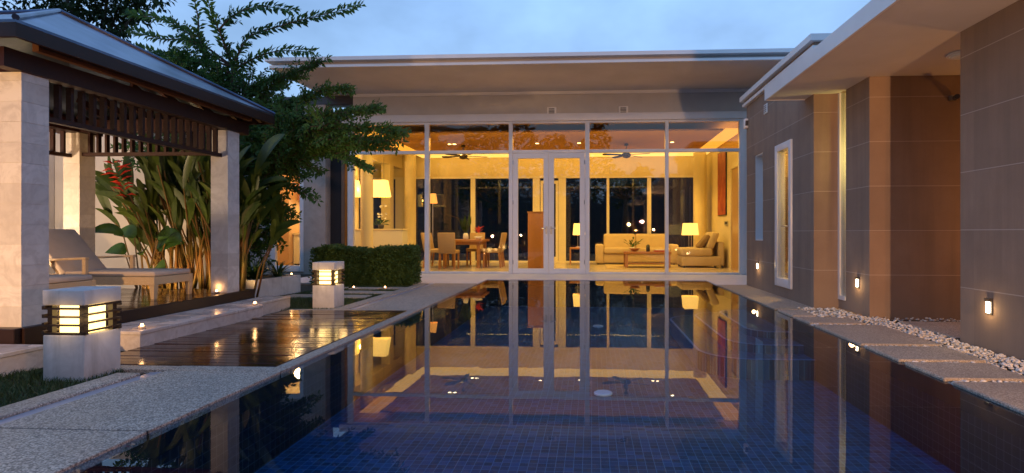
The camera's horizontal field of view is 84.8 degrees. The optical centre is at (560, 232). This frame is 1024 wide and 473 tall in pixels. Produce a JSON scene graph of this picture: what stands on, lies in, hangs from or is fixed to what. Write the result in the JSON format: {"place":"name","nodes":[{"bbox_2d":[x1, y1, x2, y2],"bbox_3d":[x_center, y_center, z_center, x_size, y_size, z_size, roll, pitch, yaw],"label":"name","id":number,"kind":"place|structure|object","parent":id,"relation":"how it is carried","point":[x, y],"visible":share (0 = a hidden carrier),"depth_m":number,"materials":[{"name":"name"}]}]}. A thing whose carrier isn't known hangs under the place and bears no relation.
{"place":"outdoors","nodes":[
{"label":"outdoors","id":0,"kind":"place"},
{"bbox_2d":[0,285,410,406],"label":"lawn grass","id":1,"kind":"structure","parent":0,"point":[35,374],"depth_m":3.56,"materials":[{"name":"green plant"}]},
{"bbox_2d":[0,0,870,115],"label":"sky","id":2,"kind":"structure","parent":0,"point":[382,27],"materials":[{"name":"blue"}]},
{"bbox_2d":[0,253,1022,405],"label":"ground","id":3,"kind":"structure","parent":0,"point":[493,257],"depth_m":19.24,"materials":[{"name":"grey stone"}]},
{"bbox_2d":[0,344,42,376],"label":"stone step","id":4,"kind":"object","parent":3,"relation":"on","point":[17,357],"visible":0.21,"depth_m":3.85,"materials":[{"name":"stone"}]},
{"bbox_2d":[48,132,53,273],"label":"boundary wall","id":5,"kind":"structure","parent":3,"relation":"on","point":[51,194],"depth_m":8.34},
{"bbox_2d":[42,286,121,381],"bbox_3d":[-3.182,0.665,3.723,0.300,0.590,0.300,0,0,3],"label":"bollard lantern","id":6,"kind":"object","parent":3,"relation":"on","point":[84,341],"visible":0.94,"depth_m":3.61,"materials":[{"name":"white stone"}]},
{"bbox_2d":[0,0,176,42],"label":"shade tree","id":7,"kind":"object","parent":3,"relation":"on","point":[99,12],"visible":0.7,"depth_m":11.48,"materials":[{"name":"green plant"}]},
{"bbox_2d":[54,133,205,288],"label":"boundary wall","id":8,"kind":"structure","parent":3,"relation":"on","point":[104,242],"depth_m":8.34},
{"bbox_2d":[102,160,163,288],"bbox_3d":[-5.566,0.011,7.265,0.736,1.904,0.242,0,0,-24],"label":"heliconia flower","id":9,"kind":"object","parent":3,"relation":"on","point":[130,194],"visible":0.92,"depth_m":7.23,"materials":[{"name":"red plant"}]},
{"bbox_2d":[0,8,274,344],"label":"pavilion","id":10,"kind":"structure","parent":3,"relation":"on","point":[78,85],"depth_m":5.09,"materials":[{"name":"beige stone"}]},
{"bbox_2d":[48,274,95,289],"bbox_3d":[-5.306,0.329,5.227,1.500,0.738,0.655,0,0,3],"label":"sun lounger","id":11,"kind":"object","parent":10,"relation":"on","point":[57,281],"visible":0.3,"depth_m":5.22,"materials":[{"name":"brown wood"}]},
{"bbox_2d":[48,229,192,299],"bbox_3d":[-4.965,0.329,6.149,1.500,0.738,0.655,0,0,3],"label":"sun lounger","id":12,"kind":"object","parent":10,"relation":"on","point":[71,252],"visible":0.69,"depth_m":6.03,"materials":[{"name":"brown wood"}]},
{"bbox_2d":[95,223,184,287],"bbox_3d":[-5.325,0.421,7.125,1.072,1.087,0.747,0,0,3],"label":"broad leaf plant","id":13,"kind":"object","parent":3,"relation":"on","point":[168,236],"visible":0.73,"depth_m":7.17,"materials":[{"name":"green plant"}]},
{"bbox_2d":[94,150,185,288],"bbox_3d":[-5.564,-0.112,7.469,1.336,2.153,0.753,0,0,3],"label":"heliconia clump","id":14,"kind":"object","parent":3,"relation":"on","point":[105,191],"visible":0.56,"depth_m":7.42,"materials":[{"name":"green plant"}]},
{"bbox_2d":[131,134,243,288],"bbox_3d":[-4.975,-0.228,7.510,1.448,2.381,0.856,0,0,3],"label":"heliconia clump","id":15,"kind":"object","parent":3,"relation":"on","point":[181,206],"visible":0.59,"depth_m":7.36,"materials":[{"name":"green plant"}]},
{"bbox_2d":[120,304,263,350],"bbox_3d":[-3.594,0.890,5.386,0.483,0.180,1.707,0,0,3],"label":"stone step","id":16,"kind":"object","parent":3,"relation":"on","point":[165,327],"visible":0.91,"depth_m":5.14,"materials":[{"name":"stone"}]},
{"bbox_2d":[138,324,145,328],"bbox_3d":[-3.486,0.778,4.652,0.052,0.042,0.051,0,0,3],"label":"tea light","id":17,"kind":"object","parent":16,"relation":"on","point":[142,326],"visible":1,"depth_m":4.64,"materials":[{"name":"white"}]},
{"bbox_2d":[0,283,428,419],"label":"kerb strip","id":18,"kind":"object","parent":3,"relation":"on","point":[16,408],"visible":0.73,"depth_m":3.31,"materials":[{"name":"grey stone"}]},
{"bbox_2d":[0,284,431,424],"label":"drain channel","id":19,"kind":"object","parent":3,"relation":"on","point":[30,412],"visible":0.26,"depth_m":3.27,"materials":[{"name":"grey"}]},
{"bbox_2d":[177,140,285,288],"bbox_3d":[-4.442,-0.262,7.428,1.286,2.449,0.890,0,0,3],"label":"heliconia clump","id":20,"kind":"object","parent":3,"relation":"on","point":[257,196],"visible":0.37,"depth_m":7.41,"materials":[{"name":"green plant"}]},
{"bbox_2d":[0,283,476,472],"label":"pool coping","id":21,"kind":"object","parent":3,"relation":"on","point":[167,399],"visible":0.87,"depth_m":2.99,"materials":[{"name":"grey stone"}]},
{"bbox_2d":[9,370,260,434],"bbox_3d":[-2.196,0.952,4.980,0.775,0.036,9.112,0,0,3],"label":"coping joint","id":22,"kind":"object","parent":21,"relation":"on","point":[79,429],"visible":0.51,"depth_m":2.65,"materials":[{"name":"grey stone"}]},
{"bbox_2d":[225,296,290,314],"bbox_3d":[-3.595,0.890,6.653,0.338,0.180,0.817,0,0,3],"label":"stone step","id":23,"kind":"object","parent":3,"relation":"on","point":[272,304],"visible":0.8,"depth_m":6.68,"materials":[{"name":"stone"}]},
{"bbox_2d":[120,310,405,366],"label":"pool deck","id":24,"kind":"structure","parent":3,"relation":"on","point":[276,339],"depth_m":4.81,"materials":[{"name":"brown wood"}]},
{"bbox_2d":[239,134,287,288],"bbox_3d":[-4.018,-0.174,7.417,0.861,2.273,0.308,0,0,3],"label":"banana plant","id":25,"kind":"object","parent":3,"relation":"on","point":[268,146],"visible":0.61,"depth_m":7.48,"materials":[{"name":"green plant"}]},
{"bbox_2d":[239,184,301,296],"bbox_3d":[-4.135,0.148,7.693,1.159,1.630,0.439,0,0,3],"label":"heliconia clump","id":26,"kind":"object","parent":3,"relation":"on","point":[279,226],"visible":0.48,"depth_m":7.59,"materials":[{"name":"green plant"}]},
{"bbox_2d":[246,275,300,297],"bbox_3d":[-4.671,0.820,8.524,0.920,0.280,1.000,0,0,3],"label":"planter","id":27,"kind":"object","parent":3,"relation":"on","point":[272,285],"visible":0.42,"depth_m":8.49,"materials":[{"name":"grey stone"}]},
{"bbox_2d":[110,0,411,269],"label":"garden tree","id":28,"kind":"object","parent":27,"relation":"in","point":[305,140],"visible":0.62,"depth_m":8.13,"materials":[{"name":"green plant"}]},
{"bbox_2d":[246,258,299,279],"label":"strap leaf plant","id":29,"kind":"object","parent":27,"relation":"on","point":[277,272],"visible":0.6,"depth_m":8.42,"materials":[{"name":"green plant"}]},
{"bbox_2d":[286,294,312,297],"bbox_3d":[-3.842,0.953,8.325,0.504,0.034,0.357,0,0,3],"label":"stepping stone","id":30,"kind":"object","parent":3,"relation":"on","point":[302,295],"visible":0.39,"depth_m":8.31,"materials":[{"name":"grey stone"}]},
{"bbox_2d":[312,261,344,308],"bbox_3d":[-2.948,0.665,7.106,0.300,0.590,0.300,0,0,3],"label":"bollard lantern","id":31,"kind":"object","parent":3,"relation":"on","point":[328,291],"visible":0.97,"depth_m":6.97,"materials":[{"name":"white stone"}]},
{"bbox_2d":[344,295,371,298],"bbox_3d":[-3.063,0.953,8.242,0.468,0.034,0.349,0,0,3],"label":"stepping stone","id":32,"kind":"object","parent":3,"relation":"on","point":[355,296],"visible":0.44,"depth_m":8.18,"materials":[{"name":"grey stone"}]},
{"bbox_2d":[344,291,371,293],"bbox_3d":[-3.261,0.953,8.854,0.477,0.034,0.342,0,0,3],"label":"stepping stone","id":33,"kind":"object","parent":3,"relation":"on","point":[355,292],"visible":0.45,"depth_m":8.76,"materials":[{"name":"grey stone"}]},
{"bbox_2d":[308,243,423,285],"bbox_3d":[-3.541,0.613,10.223,1.979,0.852,0.678,0,0,3],"label":"hedge","id":34,"kind":"object","parent":3,"relation":"on","point":[386,265],"visible":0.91,"depth_m":9.96,"materials":[{"name":"green plant"}]},
{"bbox_2d":[349,287,383,289],"bbox_3d":[-3.284,0.953,9.450,0.516,0.034,0.308,0,0,3],"label":"stepping stone","id":35,"kind":"object","parent":3,"relation":"on","point":[369,288],"visible":0.67,"depth_m":9.36,"materials":[{"name":"grey stone"}]},
{"bbox_2d":[366,291,391,294],"bbox_3d":[-2.760,0.953,8.785,0.490,0.034,0.330,0,0,3],"label":"stepping stone","id":36,"kind":"object","parent":3,"relation":"on","point":[379,292],"visible":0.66,"depth_m":8.73,"materials":[{"name":"grey stone"}]},
{"bbox_2d":[382,287,405,289],"bbox_3d":[-2.734,0.953,9.463,0.471,0.034,0.304,0,0,3],"label":"stepping stone","id":37,"kind":"object","parent":3,"relation":"on","point":[391,288],"visible":0.5,"depth_m":9.36,"materials":[{"name":"grey stone"}]},
{"bbox_2d":[450,179,508,256],"bbox_3d":[-3.502,-1.055,21.679,2.992,4.043,2.270,0,0,3],"label":"garden tree","id":38,"kind":"object","parent":3,"relation":"on","point":[481,183],"visible":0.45,"depth_m":21.66,"materials":[{"name":"green plant"}]},
{"bbox_2d":[244,48,793,274],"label":"pool house","id":39,"kind":"structure","parent":3,"relation":"on","point":[501,114],"depth_m":12.73,"materials":[{"name":"paint"}]},
{"bbox_2d":[270,166,303,271],"bbox_3d":[-6.308,-0.520,12.942,0.798,2.840,0.100,0,0,3],"label":"kitchen window","id":40,"kind":"structure","parent":39,"relation":"in","point":[274,253],"depth_m":12.87,"materials":[{"name":"white paint"}]},
{"bbox_2d":[278,175,299,264],"bbox_3d":[-7.551,-0.355,15.243,0.620,2.570,0.605,0,0,3],"label":"tall cupboard","id":41,"kind":"object","parent":39,"relation":"on","point":[286,254],"visible":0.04,"depth_m":15.01,"materials":[{"name":"brown wood"}]},
{"bbox_2d":[293,233,299,264],"bbox_3d":[-6.480,0.470,15.321,1.490,0.920,0.530,0,0,3],"label":"kitchen unit","id":42,"kind":"object","parent":39,"relation":"on","point":[296,247],"visible":0.1,"depth_m":15.12,"materials":[{"name":"wood"}]},
{"bbox_2d":[355,180,390,196],"bbox_3d":[-5.389,-1.504,15.124,1.550,1.068,0.300,0,0,3],"label":"pendant lamp","id":43,"kind":"object","parent":39,"relation":"hanging from","point":[381,188],"visible":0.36,"depth_m":14.97,"materials":[{"name":"white"}]},
{"bbox_2d":[355,229,407,247],"bbox_3d":[-4.851,0.415,14.894,1.490,1.030,0.440,0,0,3],"label":"sideboard","id":44,"kind":"object","parent":39,"relation":"on","point":[381,237],"visible":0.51,"depth_m":14.68,"materials":[{"name":"beige paint"}]},
{"bbox_2d":[373,205,391,228],"bbox_3d":[-4.764,-0.424,14.912,0.488,0.646,0.526,0,0,3],"label":"orchid","id":45,"kind":"object","parent":44,"relation":"on","point":[380,225],"visible":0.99,"depth_m":14.86,"materials":[{"name":"plant"}]},
{"bbox_2d":[420,233,441,267],"bbox_3d":[-3.369,0.466,14.811,0.561,0.934,0.440,0,0,3],"label":"dining chair","id":46,"kind":"object","parent":39,"relation":"on","point":[423,243],"visible":0.34,"depth_m":14.61,"materials":[{"name":"brown wood"}]},
{"bbox_2d":[430,193,437,262],"bbox_3d":[-3.982,-0.145,17.450,0.300,2.150,0.300,0,0,3],"label":"floor lamp","id":47,"kind":"object","parent":39,"relation":"on","point":[433,197],"visible":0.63,"depth_m":17.37,"materials":[{"name":"orange"}]},
{"bbox_2d":[430,233,448,265],"bbox_3d":[-3.383,0.466,15.460,0.561,0.934,0.440,0,0,-1],"label":"dining chair","id":48,"kind":"object","parent":39,"relation":"on","point":[431,243],"visible":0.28,"depth_m":15.58,"materials":[{"name":"brown wood"}]},
{"bbox_2d":[437,233,459,269],"bbox_3d":[-2.832,0.466,14.190,0.440,0.934,0.561,0,0,3],"label":"dining chair","id":49,"kind":"object","parent":39,"relation":"on","point":[446,243],"visible":1,"depth_m":13.97,"materials":[{"name":"brown wood"}]},
{"bbox_2d":[442,145,481,159],"bbox_3d":[-2.596,-2.150,14.970,1.236,0.380,1.195,0,0,3],"label":"ceiling fan","id":50,"kind":"object","parent":39,"relation":"hanging from","point":[462,156],"visible":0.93,"depth_m":14.87,"materials":[{"name":"brown metal"}]},
{"bbox_2d":[445,239,488,267],"bbox_3d":[-2.560,0.555,15.117,1.100,0.750,1.100,0,0,3],"label":"dining table","id":51,"kind":"object","parent":39,"relation":"on","point":[478,242],"visible":0.56,"depth_m":14.63,"materials":[{"name":"brown wood"}]},
{"bbox_2d":[447,213,470,238],"bbox_3d":[-2.689,-0.198,14.948,0.624,0.754,0.354,0,0,11],"label":"flower vase","id":52,"kind":"object","parent":51,"relation":"on","point":[465,224],"visible":0.93,"depth_m":14.85,"materials":[{"name":"beige ceramic"}]},
{"bbox_2d":[474,226,482,238],"bbox_3d":[-2.159,-0.004,14.852,0.302,0.366,0.254,0,0,-29],"label":"flower bowl","id":53,"kind":"object","parent":51,"relation":"on","point":[478,230],"visible":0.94,"depth_m":14.79,"materials":[{"name":"beige ceramic"}]},
{"bbox_2d":[466,233,484,265],"bbox_3d":[-2.413,0.466,15.950,0.440,0.934,0.561,0,0,3],"label":"dining chair","id":54,"kind":"object","parent":39,"relation":"on","point":[471,248],"visible":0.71,"depth_m":16.10,"materials":[{"name":"brown wood"}]},
{"bbox_2d":[482,233,505,267],"bbox_3d":[-1.752,0.466,14.871,0.561,0.934,0.440,0,0,3],"label":"dining chair","id":55,"kind":"object","parent":39,"relation":"on","point":[501,246],"visible":0.95,"depth_m":14.67,"materials":[{"name":"brown wood"}]},
{"bbox_2d":[485,233,506,266],"bbox_3d":[-1.781,0.466,15.421,0.561,0.934,0.440,0,0,7],"label":"dining chair","id":56,"kind":"object","parent":39,"relation":"on","point":[500,254],"visible":0.42,"depth_m":15.54,"materials":[{"name":"brown wood"}]},
{"bbox_2d":[513,153,548,273],"bbox_3d":[-0.669,-0.436,12.619,0.819,2.723,0.136,0,0,3],"label":"door","id":57,"kind":"structure","parent":39,"relation":"in","point":[516,156],"depth_m":12.62,"materials":[{"name":"white paint"}]},
{"bbox_2d":[527,211,543,267],"bbox_3d":[-0.604,0.195,14.456,0.450,1.470,0.430,0,0,3],"label":"cabinet","id":58,"kind":"object","parent":39,"relation":"on","point":[535,240],"visible":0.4,"depth_m":14.26,"materials":[{"name":"brown wood"}]},
{"bbox_2d":[540,181,557,260],"bbox_3d":[-0.338,-0.376,17.596,0.560,2.529,0.060,0,0,3],"label":"rear door","id":59,"kind":"structure","parent":39,"relation":"in","point":[541,182],"depth_m":17.55,"materials":[{"name":"beige wood"}]},
{"bbox_2d":[549,153,584,273],"bbox_3d":[0.155,-0.436,12.573,0.819,2.723,0.136,0,0,3],"label":"door","id":60,"kind":"structure","parent":39,"relation":"in","point":[552,270],"depth_m":12.57,"materials":[{"name":"white paint"}]},
{"bbox_2d":[570,247,579,264],"bbox_3d":[0.556,0.680,16.395,0.540,0.500,0.540,0,0,3],"label":"side table","id":61,"kind":"object","parent":39,"relation":"on","point":[570,251],"visible":0.56,"depth_m":16.14,"materials":[{"name":"brown wood"}]},
{"bbox_2d":[573,223,579,246],"bbox_3d":[0.556,0.060,16.395,0.360,0.740,0.360,0,0,3],"label":"table lamp","id":62,"kind":"object","parent":61,"relation":"on","point":[576,229],"visible":0.63,"depth_m":16.23,"materials":[{"name":"white"}]},
{"bbox_2d":[602,143,649,157],"bbox_3d":[1.713,-2.150,14.720,1.236,0.380,1.195,0,0,-25],"label":"ceiling fan","id":63,"kind":"object","parent":39,"relation":"hanging from","point":[625,155],"visible":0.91,"depth_m":14.60,"materials":[{"name":"brown metal"}]},
{"bbox_2d":[595,234,678,264],"bbox_3d":[2.256,0.481,16.615,2.410,0.898,0.870,0,0,3],"label":"sofa","id":64,"kind":"object","parent":39,"relation":"on","point":[612,248],"visible":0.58,"depth_m":16.30,"materials":[{"name":"beige fabric"}]},
{"bbox_2d":[605,264,715,268],"bbox_3d":[2.651,0.924,15.176,2.800,0.010,1.800,0,0,3],"label":"rug","id":65,"kind":"object","parent":39,"relation":"on","point":[618,266],"visible":0.86,"depth_m":14.72,"materials":[{"name":"fabric"}]},
{"bbox_2d":[623,251,670,267],"bbox_3d":[2.305,0.709,14.895,1.220,0.417,0.700,0,0,3],"label":"coffee table","id":66,"kind":"object","parent":65,"relation":"on","point":[626,262],"visible":0.76,"depth_m":14.59,"materials":[{"name":"brown wood"}]},
{"bbox_2d":[624,237,643,250],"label":"potted plant","id":67,"kind":"object","parent":66,"relation":"on","point":[630,243],"visible":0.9,"depth_m":15.03,"materials":[{"name":"green plant"}]},
{"bbox_2d":[646,244,649,251],"bbox_3d":[2.329,0.406,14.793,0.100,0.185,0.098,0,0,3],"label":"jar","id":68,"kind":"object","parent":66,"relation":"on","point":[647,247],"visible":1,"depth_m":14.76,"materials":[{"name":"black"}]},
{"bbox_2d":[676,232,723,267],"bbox_3d":[3.741,0.457,14.954,1.120,0.946,0.920,0,0,3],"label":"chaise","id":69,"kind":"object","parent":65,"relation":"on","point":[710,252],"visible":0.93,"depth_m":14.52,"materials":[{"name":"beige fabric"}]},
{"bbox_2d":[695,235,709,247],"bbox_3d":[3.780,0.240,14.762,0.343,0.373,0.400,0,0,3],"label":"throw pillow","id":70,"kind":"object","parent":69,"relation":"on","point":[703,241],"visible":0.92,"depth_m":14.57,"materials":[{"name":"beige fabric"}]},
{"bbox_2d":[718,152,726,215],"bbox_3d":[4.388,-1.330,15.129,0.037,1.740,0.940,0,0,3],"label":"painting","id":71,"kind":"object","parent":39,"relation":"attached to","point":[722,183],"visible":0.82,"depth_m":14.99,"materials":[{"name":"red paint"}]},
{"bbox_2d":[732,167,737,270],"bbox_3d":[4.311,-0.330,13.656,0.025,2.519,0.750,0,0,3],"label":"inner door","id":72,"kind":"structure","parent":39,"relation":"in","point":[734,171],"depth_m":13.69,"materials":[{"name":"brown wood"}]},
{"bbox_2d":[301,273,746,284],"bbox_3d":[-0.364,0.971,11.408,10.000,0.078,2.500,0,0,3],"label":"threshold ledge","id":73,"kind":"object","parent":3,"relation":"on","point":[431,278],"visible":0.27,"depth_m":11.60,"materials":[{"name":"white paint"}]},
{"bbox_2d":[590,178,658,233],"bbox_3d":[2.234,-0.868,21.050,3.012,3.670,2.072,0,0,3],"label":"garden tree","id":74,"kind":"object","parent":3,"relation":"on","point":[625,196],"visible":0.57,"depth_m":20.94,"materials":[{"name":"black plant"}]},
{"bbox_2d":[717,285,817,310],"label":"walkway","id":75,"kind":"structure","parent":3,"relation":"on","point":[771,300],"depth_m":8.01,"materials":[{"name":"grey stone"}]},
{"bbox_2d":[778,309,836,316],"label":"paving slab","id":76,"kind":"structure","parent":3,"relation":"on","point":[795,312],"depth_m":6.38,"materials":[{"name":"grey stone"}]},
{"bbox_2d":[795,317,865,324],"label":"paving slab","id":77,"kind":"structure","parent":3,"relation":"on","point":[826,320],"depth_m":5.87,"materials":[{"name":"grey stone"}]},
{"bbox_2d":[814,324,941,347],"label":"paving slab","id":78,"kind":"structure","parent":3,"relation":"on","point":[868,335],"depth_m":5.01,"materials":[{"name":"grey stone"}]},
{"bbox_2d":[739,0,1023,361],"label":"side wing","id":79,"kind":"structure","parent":3,"relation":"on","point":[885,169],"depth_m":6.12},
{"bbox_2d":[743,118,747,128],"bbox_3d":[3.280,-1.925,9.854,0.069,0.170,0.116,0,0,3],"label":"alarm box","id":80,"kind":"object","parent":79,"relation":"attached to","point":[745,123],"visible":1,"depth_m":9.81,"materials":[{"name":"plastic"}]},
{"bbox_2d":[756,152,762,240],"bbox_3d":[3.369,-0.585,9.206,0.160,1.430,0.440,0,0,3],"label":"niche window","id":81,"kind":"structure","parent":79,"relation":"in","point":[759,158],"depth_m":9.41,"materials":[{"name":"grey glass"}]},
{"bbox_2d":[775,139,792,288],"bbox_3d":[3.214,-0.255,8.008,0.196,2.070,0.670,0,0,3],"label":"glass door","id":82,"kind":"structure","parent":79,"relation":"in","point":[780,279],"depth_m":8.24,"materials":[{"name":"white paint"}]},
{"bbox_2d":[838,93,845,300],"bbox_3d":[3.481,-0.450,6.818,0.090,2.540,0.193,0,0,3],"label":"slit window","id":83,"kind":"structure","parent":79,"relation":"in","point":[841,96],"depth_m":6.87,"materials":[{"name":"yellow glass"}]},
{"bbox_2d":[855,277,859,287],"bbox_3d":[3.407,0.570,6.400,0.028,0.130,0.060,0,0,3],"label":"wall light","id":84,"kind":"object","parent":79,"relation":"attached to","point":[857,282],"visible":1,"depth_m":6.38,"materials":[{"name":"glass"}]},
{"bbox_2d":[946,50,959,59],"bbox_3d":[3.875,-1.699,5.352,0.280,0.040,0.280,0,0,3],"label":"ceiling light","id":85,"kind":"object","parent":79,"relation":"attached to","point":[955,55],"visible":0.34,"depth_m":5.35,"materials":[{"name":"white paint"}]},
{"bbox_2d":[949,94,959,100],"bbox_3d":[4.247,-1.452,5.996,0.075,0.075,0.234,0,0,21],"label":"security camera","id":86,"kind":"object","parent":79,"relation":"attached to","point":[954,97],"visible":0.95,"depth_m":5.97,"materials":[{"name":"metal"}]},
{"bbox_2d":[984,298,992,314],"bbox_3d":[3.396,0.585,4.427,0.028,0.130,0.060,0,0,3],"label":"wall light","id":87,"kind":"object","parent":79,"relation":"attached to","point":[989,306],"visible":1,"depth_m":4.41,"materials":[{"name":"glass"}]},
{"bbox_2d":[793,307,1023,384],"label":"pebble gravel","id":88,"kind":"structure","parent":3,"relation":"on","point":[942,340],"depth_m":4.89,"materials":[{"name":"grey gravel"}]},
{"bbox_2d":[866,346,986,363],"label":"paving slab","id":89,"kind":"structure","parent":3,"relation":"on","point":[902,354],"depth_m":4.23,"materials":[{"name":"grey stone"}]},
{"bbox_2d":[899,321,959,340],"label":"paving slab","id":90,"kind":"structure","parent":3,"relation":"on","point":[950,329],"depth_m":5.50,"materials":[{"name":"grey stone"}]},
{"bbox_2d":[905,362,1023,382],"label":"paving slab","id":91,"kind":"structure","parent":3,"relation":"on","point":[947,372],"depth_m":3.71,"materials":[{"name":"grey stone"}]},
{"bbox_2d":[953,382,1023,414],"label":"paving slab","id":92,"kind":"structure","parent":3,"relation":"on","point":[1009,395],"depth_m":3.25,"materials":[{"name":"grey stone"}]},
{"bbox_2d":[359,178,692,252],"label":"garden wall","id":93,"kind":"structure","parent":0,"point":[494,225],"depth_m":26.02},
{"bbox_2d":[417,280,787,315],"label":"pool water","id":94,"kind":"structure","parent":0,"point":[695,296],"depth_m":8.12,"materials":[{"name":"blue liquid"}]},
{"bbox_2d":[254,309,954,472],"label":"pool floor","id":95,"kind":"structure","parent":0,"point":[497,391],"depth_m":4.49,"materials":[{"name":"blue tile"}]},
{"bbox_2d":[127,310,1023,472],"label":"pool side wall","id":96,"kind":"structure","parent":95,"relation":"on","point":[947,435],"depth_m":3.88,"materials":[{"name":"blue tile"}]},
{"bbox_2d":[594,390,611,396],"bbox_3d":[0.394,1.467,5.116,0.170,0.022,0.170,0,0,3],"label":"pool drain","id":97,"kind":"object","parent":95,"relation":"on","point":[603,393],"visible":1,"depth_m":5.07,"materials":[{"name":"white plastic"}]},
{"bbox_2d":[670,312,814,380],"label":"pool steps","id":98,"kind":"structure","parent":95,"relation":"on","point":[702,336],"depth_m":6.06,"materials":[{"name":"blue tile"}]},
{"bbox_2d":[670,312,813,359],"bbox_3d":[2.096,1.198,7.129,1.090,0.155,3.030,0,0,3],"label":"pool step nosing","id":99,"kind":"object","parent":98,"relation":"on","point":[691,342],"visible":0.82,"depth_m":6.40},
{"bbox_2d":[682,223,698,246],"bbox_3d":[3.717,0.060,15.967,0.420,0.740,0.420,0,0,3],"label":"table lamp","id":100,"kind":"object","parent":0,"point":[691,229],"visible":0.92,"depth_m":15.78,"materials":[{"name":"white"}]},
{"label":"pool end wall","id":101,"kind":"structure","parent":0,"visible":0},
{"bbox_2d":[80,311,1023,472],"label":"pool granite band","id":102,"kind":"object","parent":101,"relation":"on","point":[1010,421],"visible":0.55,"depth_m":3.50,"materials":[{"name":"grey stone"}]}
]}

